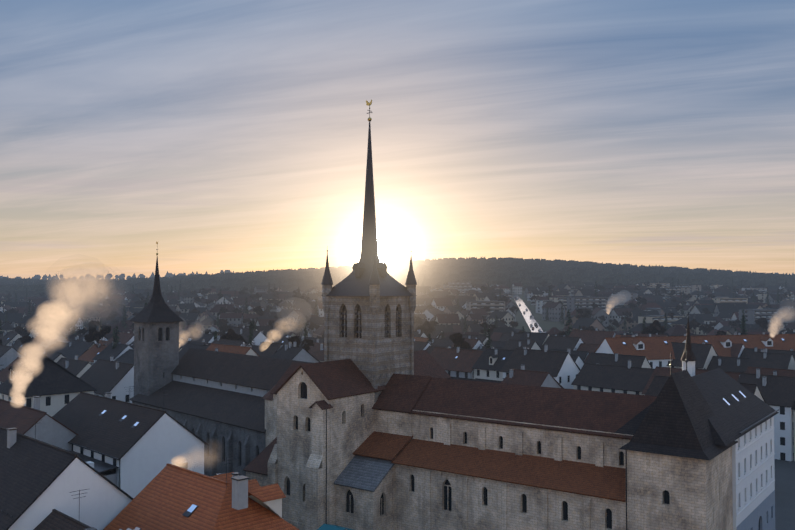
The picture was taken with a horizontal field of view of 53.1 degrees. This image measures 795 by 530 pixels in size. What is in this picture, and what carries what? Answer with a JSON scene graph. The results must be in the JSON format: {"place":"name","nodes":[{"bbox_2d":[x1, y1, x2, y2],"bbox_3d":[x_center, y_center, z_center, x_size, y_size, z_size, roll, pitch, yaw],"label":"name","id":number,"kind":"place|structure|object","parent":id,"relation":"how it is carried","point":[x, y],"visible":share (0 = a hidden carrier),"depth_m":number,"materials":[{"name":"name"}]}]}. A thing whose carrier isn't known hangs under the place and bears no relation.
{"place":"outdoors","nodes":[
{"label":"outdoors","id":0,"kind":"place"},
{"bbox_2d":[53,279,706,334],"bbox_3d":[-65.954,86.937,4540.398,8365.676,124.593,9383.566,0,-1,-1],"label":"terrain","id":1,"kind":"structure","parent":0,"point":[546,326],"depth_m":656.76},
{"bbox_2d":[5,308,18,312],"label":"tree","id":2,"kind":"object","parent":1,"relation":"on","point":[12,310],"visible":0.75,"depth_m":625.26,"materials":[{"name":"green plant"}]},
{"bbox_2d":[15,326,29,335],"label":"tree","id":3,"kind":"object","parent":1,"relation":"on","point":[19,329],"visible":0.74,"depth_m":413.66,"materials":[{"name":"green plant"}]},
{"bbox_2d":[19,335,37,355],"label":"tree","id":4,"kind":"object","parent":1,"relation":"on","point":[28,342],"visible":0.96,"depth_m":289.35,"materials":[{"name":"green plant"}]},
{"bbox_2d":[27,299,30,314],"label":"tree","id":5,"kind":"object","parent":1,"relation":"on","point":[29,308],"visible":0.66,"depth_m":627.96,"materials":[{"name":"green plant"}]},
{"bbox_2d":[38,304,46,308],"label":"tree","id":6,"kind":"object","parent":1,"relation":"on","point":[41,306],"visible":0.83,"depth_m":686.16,"materials":[{"name":"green plant"}]},
{"bbox_2d":[59,319,72,327],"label":"tree","id":7,"kind":"object","parent":1,"relation":"on","point":[62,322],"visible":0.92,"depth_m":509.67,"materials":[{"name":"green plant"}]},
{"bbox_2d":[63,301,71,311],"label":"tree","id":8,"kind":"object","parent":1,"relation":"on","point":[65,304],"visible":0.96,"depth_m":744.72,"materials":[{"name":"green plant"}]},
{"bbox_2d":[70,309,77,334],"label":"tree","id":9,"kind":"object","parent":1,"relation":"on","point":[74,323],"visible":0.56,"depth_m":438.94,"materials":[{"name":"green plant"}]},
{"bbox_2d":[70,304,80,310],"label":"tree","id":10,"kind":"object","parent":1,"relation":"on","point":[72,307],"visible":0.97,"depth_m":722.64,"materials":[{"name":"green plant"}]},
{"bbox_2d":[76,326,88,334],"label":"tree","id":11,"kind":"object","parent":1,"relation":"on","point":[83,331],"visible":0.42,"depth_m":388.80,"materials":[{"name":"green plant"}]},
{"bbox_2d":[83,295,89,326],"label":"tree","id":12,"kind":"object","parent":1,"relation":"on","point":[85,322],"visible":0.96,"depth_m":613.82,"materials":[{"name":"grey plant"}]},
{"bbox_2d":[84,320,110,347],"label":"tree","id":13,"kind":"object","parent":1,"relation":"on","point":[95,335],"visible":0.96,"depth_m":274.31,"materials":[{"name":"black plant"}]},
{"bbox_2d":[106,311,116,322],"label":"tree","id":14,"kind":"object","parent":1,"relation":"on","point":[112,315],"visible":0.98,"depth_m":520.69,"materials":[{"name":"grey plant"}]},
{"bbox_2d":[111,335,116,349],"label":"tree","id":15,"kind":"object","parent":1,"relation":"on","point":[114,342],"visible":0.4,"depth_m":265.74,"materials":[{"name":"black plant"}]},
{"bbox_2d":[115,326,119,342],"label":"tree","id":16,"kind":"object","parent":1,"relation":"on","point":[117,337],"visible":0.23,"depth_m":283.25,"materials":[{"name":"black plant"}]},
{"bbox_2d":[121,305,127,327],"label":"tree","id":17,"kind":"object","parent":1,"relation":"on","point":[124,318],"visible":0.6,"depth_m":490.73,"materials":[{"name":"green plant"}]},
{"bbox_2d":[0,354,353,529],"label":"houses","id":18,"kind":"structure","parent":1,"relation":"on","point":[76,453],"depth_m":78.59,"materials":[{"name":"beige paint"}]},
{"bbox_2d":[181,322,185,336],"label":"tree","id":19,"kind":"object","parent":1,"relation":"on","point":[183,332],"visible":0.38,"depth_m":391.15,"materials":[{"name":"grey plant"}]},
{"bbox_2d":[189,308,199,312],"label":"tree","id":20,"kind":"object","parent":1,"relation":"on","point":[194,310],"visible":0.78,"depth_m":598.12,"materials":[{"name":"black plant"}]},
{"bbox_2d":[203,329,216,334],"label":"tree","id":21,"kind":"object","parent":1,"relation":"on","point":[206,331],"visible":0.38,"depth_m":371.50,"materials":[{"name":"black plant"}]},
{"bbox_2d":[210,320,223,325],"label":"tree","id":22,"kind":"object","parent":1,"relation":"on","point":[213,322],"visible":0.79,"depth_m":519.78,"materials":[{"name":"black plant"}]},
{"bbox_2d":[129,242,311,475],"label":"parish church","id":23,"kind":"structure","parent":1,"relation":"on","point":[215,400],"depth_m":157.73,"materials":[{"name":"stone"}]},
{"bbox_2d":[217,329,225,334],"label":"tree","id":24,"kind":"object","parent":1,"relation":"on","point":[223,332],"visible":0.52,"depth_m":436.60,"materials":[{"name":"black plant"}]},
{"bbox_2d":[218,307,227,314],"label":"tree","id":25,"kind":"object","parent":1,"relation":"on","point":[223,310],"visible":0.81,"depth_m":583.88,"materials":[{"name":"black plant"}]},
{"bbox_2d":[219,319,229,323],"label":"tree","id":26,"kind":"object","parent":1,"relation":"on","point":[223,321],"visible":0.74,"depth_m":531.64,"materials":[{"name":"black plant"}]},
{"bbox_2d":[219,324,231,330],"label":"tree","id":27,"kind":"object","parent":1,"relation":"on","point":[226,327],"visible":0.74,"depth_m":464.62,"materials":[{"name":"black plant"}]},
{"bbox_2d":[220,329,246,342],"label":"tree","id":28,"kind":"object","parent":1,"relation":"on","point":[230,334],"visible":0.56,"depth_m":277.47,"materials":[{"name":"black plant"}]},
{"bbox_2d":[231,308,241,312],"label":"tree","id":29,"kind":"object","parent":1,"relation":"on","point":[236,310],"visible":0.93,"depth_m":619.54,"materials":[{"name":"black plant"}]},
{"bbox_2d":[243,296,249,313],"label":"tree","id":30,"kind":"object","parent":1,"relation":"on","point":[246,309],"visible":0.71,"depth_m":648.57,"materials":[{"name":"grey plant"}]},
{"bbox_2d":[247,322,253,344],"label":"tree","id":31,"kind":"object","parent":1,"relation":"on","point":[250,336],"visible":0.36,"depth_m":285.59,"materials":[{"name":"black plant"}]},
{"bbox_2d":[249,293,261,301],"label":"tree","id":32,"kind":"object","parent":1,"relation":"on","point":[257,295],"visible":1,"depth_m":804.32,"materials":[{"name":"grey plant"}]},
{"bbox_2d":[253,306,264,323],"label":"tree","id":33,"kind":"object","parent":1,"relation":"on","point":[258,310],"visible":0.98,"depth_m":537.96,"materials":[{"name":"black plant"}]},
{"bbox_2d":[268,320,278,332],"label":"tree","id":34,"kind":"object","parent":1,"relation":"on","point":[272,323],"visible":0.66,"depth_m":455.63,"materials":[{"name":"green plant"}]},
{"bbox_2d":[277,301,290,308],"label":"tree","id":35,"kind":"object","parent":1,"relation":"on","point":[284,304],"visible":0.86,"depth_m":683.99,"materials":[{"name":"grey plant"}]},
{"bbox_2d":[282,321,287,333],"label":"tree","id":36,"kind":"object","parent":1,"relation":"on","point":[284,331],"visible":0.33,"depth_m":395.82,"materials":[{"name":"beige plant"}]},
{"bbox_2d":[292,294,300,309],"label":"tree","id":37,"kind":"object","parent":1,"relation":"on","point":[296,297],"visible":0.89,"depth_m":713.81,"materials":[{"name":"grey plant"}]},
{"bbox_2d":[293,289,300,295],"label":"tree","id":38,"kind":"object","parent":1,"relation":"on","point":[297,292],"visible":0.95,"depth_m":783.86,"materials":[{"name":"grey plant"}]},
{"bbox_2d":[293,322,302,333],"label":"tree","id":39,"kind":"object","parent":1,"relation":"on","point":[296,326],"visible":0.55,"depth_m":513.77,"materials":[{"name":"grey plant"}]},
{"bbox_2d":[288,336,313,351],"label":"tree","id":40,"kind":"object","parent":1,"relation":"on","point":[306,347],"visible":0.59,"depth_m":260.04,"materials":[{"name":"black plant"}]},
{"bbox_2d":[297,316,309,336],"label":"tree","id":41,"kind":"object","parent":1,"relation":"on","point":[303,321],"visible":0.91,"depth_m":479.26,"materials":[{"name":"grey plant"}]},
{"bbox_2d":[300,295,309,307],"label":"tree","id":42,"kind":"object","parent":1,"relation":"on","point":[304,299],"visible":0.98,"depth_m":683.15,"materials":[{"name":"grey plant"}]},
{"bbox_2d":[303,323,307,336],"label":"tree","id":43,"kind":"object","parent":1,"relation":"on","point":[305,330],"visible":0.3,"depth_m":312.67,"materials":[{"name":"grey plant"}]},
{"bbox_2d":[308,322,319,336],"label":"tree","id":44,"kind":"object","parent":1,"relation":"on","point":[312,325],"visible":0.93,"depth_m":485.44,"materials":[{"name":"grey plant"}]},
{"bbox_2d":[314,299,318,316],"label":"tree","id":45,"kind":"object","parent":1,"relation":"on","point":[316,305],"visible":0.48,"depth_m":599.36,"materials":[{"name":"grey plant"}]},
{"bbox_2d":[14,307,773,404],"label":"chimney smoke","id":46,"kind":"object","parent":1,"relation":"on","point":[21,379],"visible":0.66,"depth_m":98.25,"materials":[{"name":"white"}]},
{"bbox_2d":[0,282,794,341],"bbox_3d":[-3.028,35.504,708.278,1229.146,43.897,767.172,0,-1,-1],"label":"town houses","id":47,"kind":"structure","parent":1,"relation":"on","point":[723,306],"depth_m":650.23,"materials":[{"name":"paint"}]},
{"bbox_2d":[0,257,794,299],"bbox_3d":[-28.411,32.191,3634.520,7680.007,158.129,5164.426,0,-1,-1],"label":"hill forest","id":48,"kind":"object","parent":1,"relation":"on","point":[493,271],"visible":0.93,"depth_m":1299.80,"materials":[{"name":"green plant"}]},
{"bbox_2d":[415,321,432,335],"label":"tree","id":49,"kind":"object","parent":1,"relation":"on","point":[426,328],"visible":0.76,"depth_m":388.29,"materials":[{"name":"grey plant"}]},
{"bbox_2d":[430,320,438,336],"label":"tree","id":50,"kind":"object","parent":1,"relation":"on","point":[433,323],"visible":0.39,"depth_m":438.62,"materials":[{"name":"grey plant"}]},
{"bbox_2d":[449,333,471,348],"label":"tree","id":51,"kind":"object","parent":1,"relation":"on","point":[458,340],"visible":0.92,"depth_m":261.71,"materials":[{"name":"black plant"}]},
{"bbox_2d":[462,315,467,331],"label":"tree","id":52,"kind":"object","parent":1,"relation":"on","point":[464,324],"visible":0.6,"depth_m":468.16,"materials":[{"name":"black plant"}]},
{"bbox_2d":[480,285,486,292],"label":"tree","id":53,"kind":"object","parent":1,"relation":"on","point":[483,288],"visible":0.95,"depth_m":856.33,"materials":[{"name":"grey plant"}]},
{"bbox_2d":[480,322,495,334],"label":"tree","id":54,"kind":"object","parent":1,"relation":"on","point":[482,324],"visible":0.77,"depth_m":418.99,"materials":[{"name":"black plant"}]},
{"bbox_2d":[485,328,492,347],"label":"tree","id":55,"kind":"object","parent":1,"relation":"on","point":[488,340],"visible":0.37,"depth_m":268.03,"materials":[{"name":"green plant"}]},
{"bbox_2d":[243,99,748,529],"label":"abbey church","id":56,"kind":"structure","parent":1,"relation":"on","point":[374,420],"depth_m":108.65,"materials":[{"name":"stone"}]},
{"bbox_2d":[498,296,507,305],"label":"tree","id":57,"kind":"object","parent":1,"relation":"on","point":[503,298],"visible":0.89,"depth_m":705.58,"materials":[{"name":"green plant"}]},
{"bbox_2d":[508,305,518,326],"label":"tree","id":58,"kind":"object","parent":1,"relation":"on","point":[512,309],"visible":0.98,"depth_m":607.58,"materials":[{"name":"green plant"}]},
{"bbox_2d":[510,321,517,326],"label":"tree","id":59,"kind":"object","parent":1,"relation":"on","point":[515,323],"visible":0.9,"depth_m":528.48,"materials":[{"name":"green plant"}]},
{"bbox_2d":[553,329,569,334],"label":"tree","id":60,"kind":"object","parent":1,"relation":"on","point":[566,331],"visible":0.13,"depth_m":368.65,"materials":[{"name":"green plant"}]},
{"bbox_2d":[560,303,563,323],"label":"tree","id":61,"kind":"object","parent":1,"relation":"on","point":[562,321],"visible":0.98,"depth_m":608.67,"materials":[{"name":"green plant"}]},
{"bbox_2d":[565,310,571,334],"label":"tree","id":62,"kind":"object","parent":1,"relation":"on","point":[568,322],"visible":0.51,"depth_m":363.22,"materials":[{"name":"green plant"}]},
{"bbox_2d":[576,309,589,318],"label":"tree","id":63,"kind":"object","parent":1,"relation":"on","point":[582,314],"visible":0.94,"depth_m":516.72,"materials":[{"name":"green plant"}]},
{"bbox_2d":[581,326,595,329],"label":"tree","id":64,"kind":"object","parent":1,"relation":"on","point":[589,327],"visible":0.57,"depth_m":468.37,"materials":[{"name":"green plant"}]},
{"bbox_2d":[606,325,614,330],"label":"tree","id":65,"kind":"object","parent":1,"relation":"on","point":[610,327],"visible":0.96,"depth_m":499.77,"materials":[{"name":"green plant"}]},
{"bbox_2d":[612,321,619,330],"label":"tree","id":66,"kind":"object","parent":1,"relation":"on","point":[615,323],"visible":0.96,"depth_m":511.15,"materials":[{"name":"green plant"}]},
{"bbox_2d":[622,316,626,330],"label":"tree","id":67,"kind":"object","parent":1,"relation":"on","point":[624,327],"visible":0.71,"depth_m":522.79,"materials":[{"name":"green plant"}]},
{"bbox_2d":[621,316,632,322],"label":"tree","id":68,"kind":"object","parent":1,"relation":"on","point":[629,320],"visible":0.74,"depth_m":543.93,"materials":[{"name":"green plant"}]},
{"bbox_2d":[628,302,636,310],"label":"tree","id":69,"kind":"object","parent":1,"relation":"on","point":[631,304],"visible":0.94,"depth_m":646.32,"materials":[{"name":"green plant"}]},
{"bbox_2d":[636,297,646,308],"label":"tree","id":70,"kind":"object","parent":1,"relation":"on","point":[643,300],"visible":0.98,"depth_m":653.78,"materials":[{"name":"green plant"}]},
{"bbox_2d":[639,320,666,334],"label":"tree","id":71,"kind":"object","parent":1,"relation":"on","point":[655,326],"visible":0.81,"depth_m":323.70,"materials":[{"name":"green plant"}]},
{"bbox_2d":[663,314,668,331],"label":"tree","id":72,"kind":"object","parent":1,"relation":"on","point":[665,321],"visible":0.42,"depth_m":445.37,"materials":[{"name":"green plant"}]},
{"bbox_2d":[668,290,675,296],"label":"tree","id":73,"kind":"object","parent":1,"relation":"on","point":[673,292],"visible":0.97,"depth_m":798.25,"materials":[{"name":"green plant"}]},
{"bbox_2d":[675,305,682,313],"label":"tree","id":74,"kind":"object","parent":1,"relation":"on","point":[678,307],"visible":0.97,"depth_m":631.97,"materials":[{"name":"green plant"}]},
{"bbox_2d":[684,319,699,333],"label":"tree","id":75,"kind":"object","parent":1,"relation":"on","point":[694,324],"visible":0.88,"depth_m":461.49,"materials":[{"name":"green plant"}]},
{"bbox_2d":[614,314,778,529],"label":"convent building","id":76,"kind":"structure","parent":1,"relation":"on","point":[743,416],"depth_m":102.55,"materials":[{"name":"white paint"}]},
{"bbox_2d":[699,324,708,334],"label":"tree","id":77,"kind":"object","parent":1,"relation":"on","point":[701,327],"visible":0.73,"depth_m":478.69,"materials":[{"name":"green plant"}]},
{"bbox_2d":[702,308,710,313],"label":"tree","id":78,"kind":"object","parent":1,"relation":"on","point":[705,310],"visible":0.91,"depth_m":597.70,"materials":[{"name":"green plant"}]},
{"bbox_2d":[703,326,713,333],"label":"tree","id":79,"kind":"object","parent":1,"relation":"on","point":[708,329],"visible":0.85,"depth_m":469.45,"materials":[{"name":"green plant"}]},
{"bbox_2d":[717,330,727,334],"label":"tree","id":80,"kind":"object","parent":1,"relation":"on","point":[719,332],"visible":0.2,"depth_m":326.16,"materials":[{"name":"green plant"}]},
{"bbox_2d":[728,319,740,326],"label":"tree","id":81,"kind":"object","parent":1,"relation":"on","point":[732,322],"visible":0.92,"depth_m":498.00,"materials":[{"name":"green plant"}]},
{"bbox_2d":[739,315,748,334],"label":"tree","id":82,"kind":"object","parent":1,"relation":"on","point":[743,325],"visible":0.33,"depth_m":306.28,"materials":[{"name":"green plant"}]},
{"bbox_2d":[755,317,770,331],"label":"tree","id":83,"kind":"object","parent":1,"relation":"on","point":[762,323],"visible":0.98,"depth_m":433.65,"materials":[{"name":"green plant"}]},
{"bbox_2d":[776,290,780,303],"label":"tree","id":84,"kind":"object","parent":1,"relation":"on","point":[777,301],"visible":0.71,"depth_m":752.11,"materials":[{"name":"green plant"}]},
{"bbox_2d":[774,317,783,330],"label":"tree","id":85,"kind":"object","parent":1,"relation":"on","point":[780,320],"visible":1,"depth_m":531.02,"materials":[{"name":"green plant"}]},
{"bbox_2d":[780,328,793,331],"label":"tree","id":86,"kind":"object","parent":1,"relation":"on","point":[789,330],"visible":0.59,"depth_m":478.21,"materials":[{"name":"green plant"}]},
{"bbox_2d":[0,0,794,279],"label":"sky","id":87,"kind":"structure","parent":0,"point":[232,135],"materials":[{"name":"blue"}]},
{"bbox_2d":[204,459,794,529],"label":"old town pavement","id":88,"kind":"structure","parent":0,"point":[784,495],"depth_m":132.79,"materials":[{"name":"grey stone"}]},
{"bbox_2d":[0,324,794,460],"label":"houses","id":89,"kind":"structure","parent":88,"relation":"on","point":[761,367],"depth_m":221.28,"materials":[{"name":"beige paint"}]},
{"bbox_2d":[512,295,543,332],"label":"river","id":90,"kind":"structure","parent":0,"point":[532,323],"depth_m":685.87,"materials":[{"name":"liquid"}]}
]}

